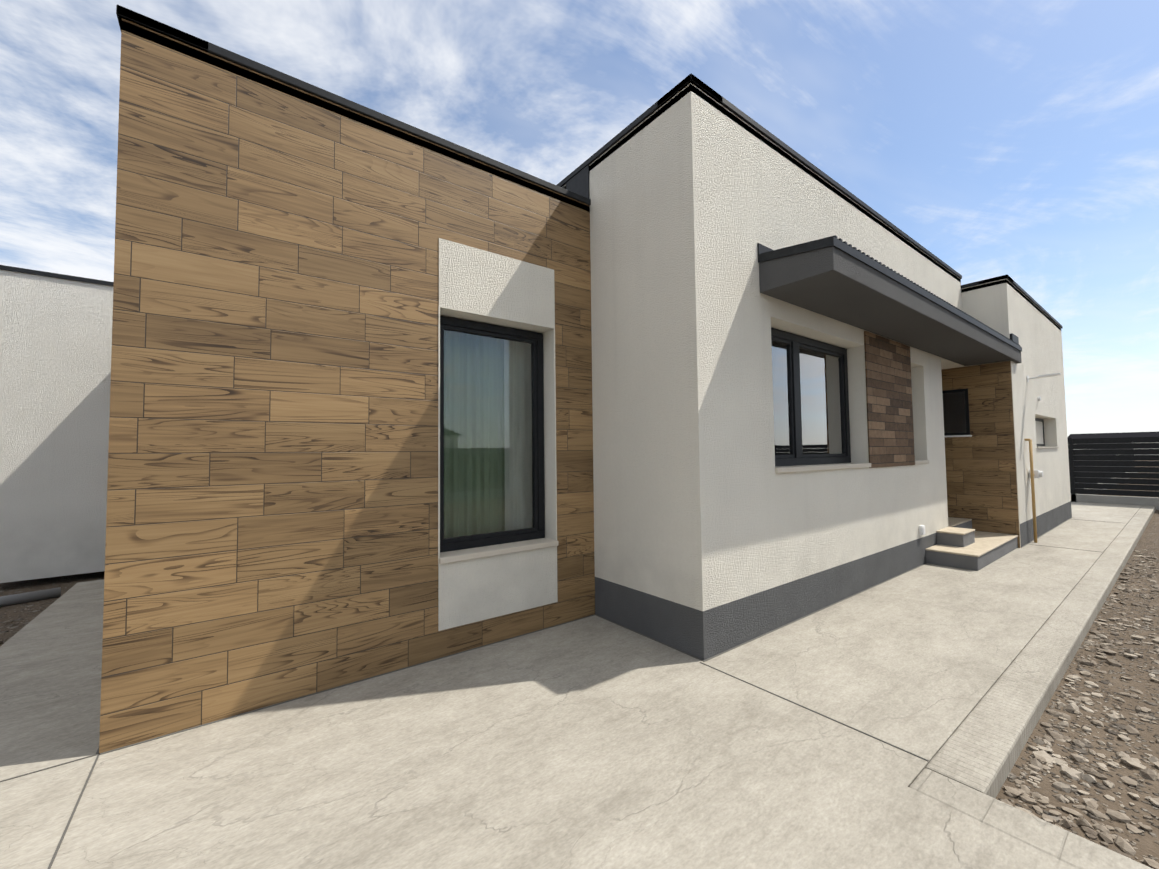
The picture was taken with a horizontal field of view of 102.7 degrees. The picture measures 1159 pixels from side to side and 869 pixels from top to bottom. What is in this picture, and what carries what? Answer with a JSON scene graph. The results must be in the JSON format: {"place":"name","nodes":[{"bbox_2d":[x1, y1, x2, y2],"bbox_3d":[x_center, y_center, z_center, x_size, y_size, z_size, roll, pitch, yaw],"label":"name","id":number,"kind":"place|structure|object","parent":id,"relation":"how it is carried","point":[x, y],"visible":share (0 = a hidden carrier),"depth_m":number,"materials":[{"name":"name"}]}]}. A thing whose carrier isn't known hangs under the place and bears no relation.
{"place":"outdoors","nodes":[
{"label":"outdoors","id":0,"kind":"place"},
{"bbox_2d":[0,502,1141,868],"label":"paving field","id":1,"kind":"structure","parent":0,"point":[592,742],"depth_m":2.13,"materials":[{"name":"concrete"}]},
{"bbox_2d":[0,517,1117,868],"bbox_3d":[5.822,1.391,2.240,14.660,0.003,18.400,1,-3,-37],"label":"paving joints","id":2,"kind":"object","parent":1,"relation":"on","point":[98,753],"visible":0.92,"depth_m":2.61,"materials":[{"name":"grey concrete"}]},
{"bbox_2d":[438,83,1070,630],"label":"white house walls","id":3,"kind":"structure","parent":1,"relation":"on","point":[700,503],"depth_m":3.60,"materials":[{"name":"white paint"}]},
{"bbox_2d":[99,18,594,752],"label":"wood-look wall cladding","id":4,"kind":"structure","parent":3,"relation":"attached to","point":[273,488],"depth_m":2.65,"materials":[{"name":"brown wood"}]},
{"bbox_2d":[444,330,504,537],"bbox_3d":[-0.913,0.049,3.694,0.821,2.470,0.060,1,-3,-37],"label":"curtain","id":5,"kind":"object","parent":3,"relation":"attached to","point":[475,369],"depth_m":3.74,"materials":[{"name":"green"}]},
{"bbox_2d":[440,316,544,552],"bbox_3d":[-0.694,-0.004,3.630,0.948,1.715,0.070,1,-3,-37],"label":"window frame","id":6,"kind":"object","parent":3,"relation":"attached to","point":[536,530],"visible":0.65,"depth_m":3.74,"materials":[{"name":"black plastic"}]},
{"bbox_2d":[444,331,533,537],"bbox_3d":[-0.692,-0.004,3.628,0.890,1.657,0.004,1,-3,-37],"label":"window glass","id":7,"kind":"object","parent":6,"relation":"in","point":[511,438],"visible":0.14,"depth_m":3.63,"materials":[{"name":"clear glass"}]},
{"bbox_2d":[439,538,557,563],"bbox_3d":[-0.614,0.868,3.502,0.972,0.040,0.200,1,-3,-37],"label":"window sill","id":8,"kind":"structure","parent":3,"relation":"attached to","point":[477,552],"depth_m":3.43,"materials":[{"name":"white stone"}]},
{"bbox_2d":[504,340,531,530],"bbox_3d":[-0.476,0.055,3.964,0.381,2.470,0.050,1,-3,-37],"label":"curtain","id":9,"kind":"object","parent":3,"relation":"attached to","point":[509,452],"depth_m":3.93,"materials":[{"name":"white fabric"}]},
{"bbox_2d":[116,5,1062,328],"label":"roof edge trim","id":10,"kind":"structure","parent":3,"relation":"on","point":[576,181],"depth_m":3.41,"materials":[{"name":"black metal"}]},
{"bbox_2d":[121,21,1060,330],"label":"house roof","id":11,"kind":"structure","parent":3,"relation":"on","point":[607,153],"depth_m":3.50,"materials":[{"name":"black metal"}]},
{"bbox_2d":[771,328,850,466],"bbox_3d":[2.128,-0.316,4.383,1.725,1.205,0.070,1,-3,-37],"label":"window frame","id":12,"kind":"object","parent":3,"relation":"attached to","point":[797,456],"visible":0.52,"depth_m":4.27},
{"bbox_2d":[771,340,843,454],"bbox_3d":[2.130,-0.317,4.380,1.655,1.135,0.004,1,-3,-37],"label":"window glass","id":13,"kind":"object","parent":12,"relation":"in","point":[821,403],"visible":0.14,"depth_m":4.46,"materials":[{"name":"clear glass"}]},
{"bbox_2d":[775,463,870,472],"bbox_3d":[2.198,0.301,4.253,1.760,0.042,0.210,1,-3,-37],"label":"window sill","id":14,"kind":"structure","parent":3,"relation":"attached to","point":[788,469],"depth_m":4.10,"materials":[{"name":"white stone"}]},
{"bbox_2d":[595,501,1071,659],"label":"wall plinth","id":15,"kind":"structure","parent":3,"relation":"attached to","point":[707,634],"depth_m":3.65,"materials":[{"name":"grey paint"}]},
{"bbox_2d":[847,346,868,462],"bbox_3d":[3.350,-0.357,5.251,1.260,1.390,0.298,1,-3,-37],"label":"window reveal","id":16,"kind":"structure","parent":3,"relation":"on","point":[857,405],"depth_m":4.81,"materials":[{"name":"paint"}]},
{"bbox_2d":[864,331,914,467],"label":"brick cladding","id":17,"kind":"structure","parent":3,"relation":"attached to","point":[889,403],"depth_m":5.06,"materials":[{"name":"brown brick"}]},
{"bbox_2d":[759,246,1021,365],"bbox_3d":[3.906,-1.205,5.177,5.850,0.264,0.557,1,-3,-37],"label":"canopy","id":18,"kind":"object","parent":3,"relation":"attached to","point":[832,282],"visible":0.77,"depth_m":4.01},
{"bbox_2d":[757,237,1021,350],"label":"canopy edge trim","id":19,"kind":"structure","parent":18,"relation":"attached to","point":[830,242],"depth_m":3.62,"materials":[{"name":"grey metal"}]},
{"bbox_2d":[761,235,1019,345],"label":"house canopy ribs","id":20,"kind":"object","parent":18,"relation":"on","point":[1014,338],"visible":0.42,"depth_m":4.17,"materials":[{"name":"grey metal"}]},
{"bbox_2d":[915,460,928,463],"bbox_3d":[4.093,0.339,5.693,0.480,0.042,0.205,1,-3,-37],"label":"window sill","id":21,"kind":"structure","parent":3,"relation":"attached to","point":[921,461],"depth_m":5.62,"materials":[{"name":"white stone"}]},
{"bbox_2d":[919,525,925,534],"bbox_3d":[4.074,1.137,5.507,0.090,0.110,0.042,1,-3,-37],"label":"outlet box","id":22,"kind":"object","parent":3,"relation":"attached to","point":[921,529],"visible":1,"depth_m":5.48,"materials":[{"name":"white plastic"}]},
{"bbox_2d":[941,361,1019,547],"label":"wood-look wall cladding","id":23,"kind":"structure","parent":3,"relation":"attached to","point":[981,481],"depth_m":6.71,"materials":[{"name":"brown wood"}]},
{"bbox_2d":[942,388,969,435],"bbox_3d":[5.501,-0.321,7.197,0.012,0.690,0.860,1,-3,-37],"label":"window frame","id":24,"kind":"object","parent":23,"relation":"attached to","point":[966,411],"visible":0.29,"depth_m":6.96,"materials":[{"name":"black plastic"}]},
{"bbox_2d":[943,392,965,432],"bbox_3d":[5.494,-0.321,7.192,0.004,0.610,0.780,1,-3,-37],"label":"window glass","id":25,"kind":"object","parent":24,"relation":"in","point":[958,429],"visible":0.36,"depth_m":6.99,"materials":[{"name":"clear glass"}]},
{"bbox_2d":[1010,361,1020,547],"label":"corner trim","id":26,"kind":"structure","parent":3,"relation":"attached to","point":[1015,454],"depth_m":6.45,"materials":[{"name":"white metal"}]},
{"bbox_2d":[1024,438,1036,542],"bbox_3d":[6.678,0.818,6.840,0.178,1.517,0.078,1,-3,-37],"label":"gas pipe","id":27,"kind":"object","parent":3,"relation":"attached to","point":[1032,474],"visible":0.98,"depth_m":6.77,"materials":[{"name":"yellow metal"}]},
{"bbox_2d":[1029,470,1042,477],"bbox_3d":[6.771,0.586,6.871,0.120,0.120,0.140,1,-3,-37],"label":"gas regulator","id":28,"kind":"object","parent":27,"relation":"attached to","point":[1038,473],"visible":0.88,"depth_m":6.83,"materials":[{"name":"white metal"}]},
{"bbox_2d":[1035,418,1044,445],"bbox_3d":[7.904,-0.041,8.108,1.860,0.510,0.070,1,-3,-37],"label":"window frame","id":29,"kind":"object","parent":3,"relation":"attached to","point":[1040,420],"visible":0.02,"depth_m":8.58,"materials":[{"name":"plastic"}]},
{"bbox_2d":[1027,373,1060,400],"bbox_3d":[7.296,-0.735,7.212,0.845,0.345,0.361,1,-3,-37],"label":"wall bracket","id":30,"kind":"object","parent":3,"relation":"attached to","point":[1043,376],"visible":1,"depth_m":6.98,"materials":[{"name":"white metal"}]},
{"bbox_2d":[1037,446,1058,447],"bbox_3d":[7.977,0.222,8.005,1.900,0.025,0.200,1,-3,-37],"label":"window sill","id":31,"kind":"structure","parent":3,"relation":"attached to","point":[1046,447],"depth_m":7.76,"materials":[{"name":"white stone"}]},
{"bbox_2d":[926,520,1017,570],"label":"steps","id":32,"kind":"structure","parent":1,"relation":"on","point":[963,561],"depth_m":5.59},
{"bbox_2d":[925,517,1017,556],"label":"step treads","id":33,"kind":"object","parent":32,"relation":"attached to","point":[985,542],"visible":0.44,"depth_m":5.84,"materials":[{"name":"beige stone"}]},
{"bbox_2d":[0,460,1158,864],"bbox_3d":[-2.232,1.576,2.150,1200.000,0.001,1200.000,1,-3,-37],"label":"gravel ground","id":34,"kind":"structure","parent":0,"point":[22,616],"depth_m":2.56,"materials":[{"name":"soil"}]},
{"bbox_2d":[0,608,40,643],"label":"gravel stones","id":35,"kind":"object","parent":34,"relation":"on","point":[1,640],"visible":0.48,"depth_m":4.17,"materials":[{"name":"grey gravel"}]},
{"bbox_2d":[0,587,60,606],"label":"loose pipe","id":36,"kind":"object","parent":35,"relation":"on","point":[29,596],"visible":1,"depth_m":4.77,"materials":[{"name":"grey plastic"}]},
{"bbox_2d":[0,270,112,582],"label":"neighbour building","id":37,"kind":"structure","parent":34,"relation":"on","point":[55,353],"depth_m":5.49,"materials":[{"name":"paint"}]},
{"bbox_2d":[0,265,113,285],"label":"coping","id":38,"kind":"object","parent":37,"relation":"on","point":[49,274],"depth_m":5.53,"materials":[{"name":"black metal"}]},
{"bbox_2d":[910,768,1152,868],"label":"paving border","id":39,"kind":"object","parent":34,"relation":"on","point":[1067,847],"visible":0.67,"depth_m":1.68,"materials":[{"name":"concrete"}]},
{"bbox_2d":[926,506,1155,797],"bbox_3d":[7.420,1.603,6.369,14.720,0.110,0.200,1,-3,-37],"label":"paving border","id":40,"kind":"object","parent":34,"relation":"on","point":[981,749],"visible":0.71,"depth_m":2.67,"materials":[{"name":"concrete"}]},
{"bbox_2d":[1001,549,1158,868],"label":"gravel stones","id":41,"kind":"object","parent":34,"relation":"on","point":[1125,847],"visible":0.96,"depth_m":2.18,"materials":[{"name":"grey gravel"}]},
{"bbox_2d":[1071,472,1158,509],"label":"fence base","id":42,"kind":"object","parent":34,"relation":"on","point":[1122,500],"visible":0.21,"depth_m":11.30,"materials":[{"name":"grey concrete"}]},
{"bbox_2d":[1068,437,1158,496],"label":"fence slats","id":43,"kind":"structure","parent":42,"relation":"on","point":[1090,468],"depth_m":11.37,"materials":[{"name":"black metal"}]},
{"bbox_2d":[1067,431,1158,438],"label":"fence rail","id":44,"kind":"structure","parent":43,"relation":"attached to","point":[1117,435],"depth_m":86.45,"materials":[{"name":"black metal"}]},
{"bbox_2d":[0,0,1158,449],"label":"sky","id":45,"kind":"structure","parent":0,"point":[1018,139],"materials":[{"name":"blue"}]},
{"bbox_2d":[944,435,971,436],"bbox_3d":[5.497,0.036,7.176,0.031,0.025,0.900,1,-3,-37],"label":"window sill","id":46,"kind":"structure","parent":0,"point":[959,436],"depth_m":6.92,"materials":[{"name":"white stone"}]}
]}

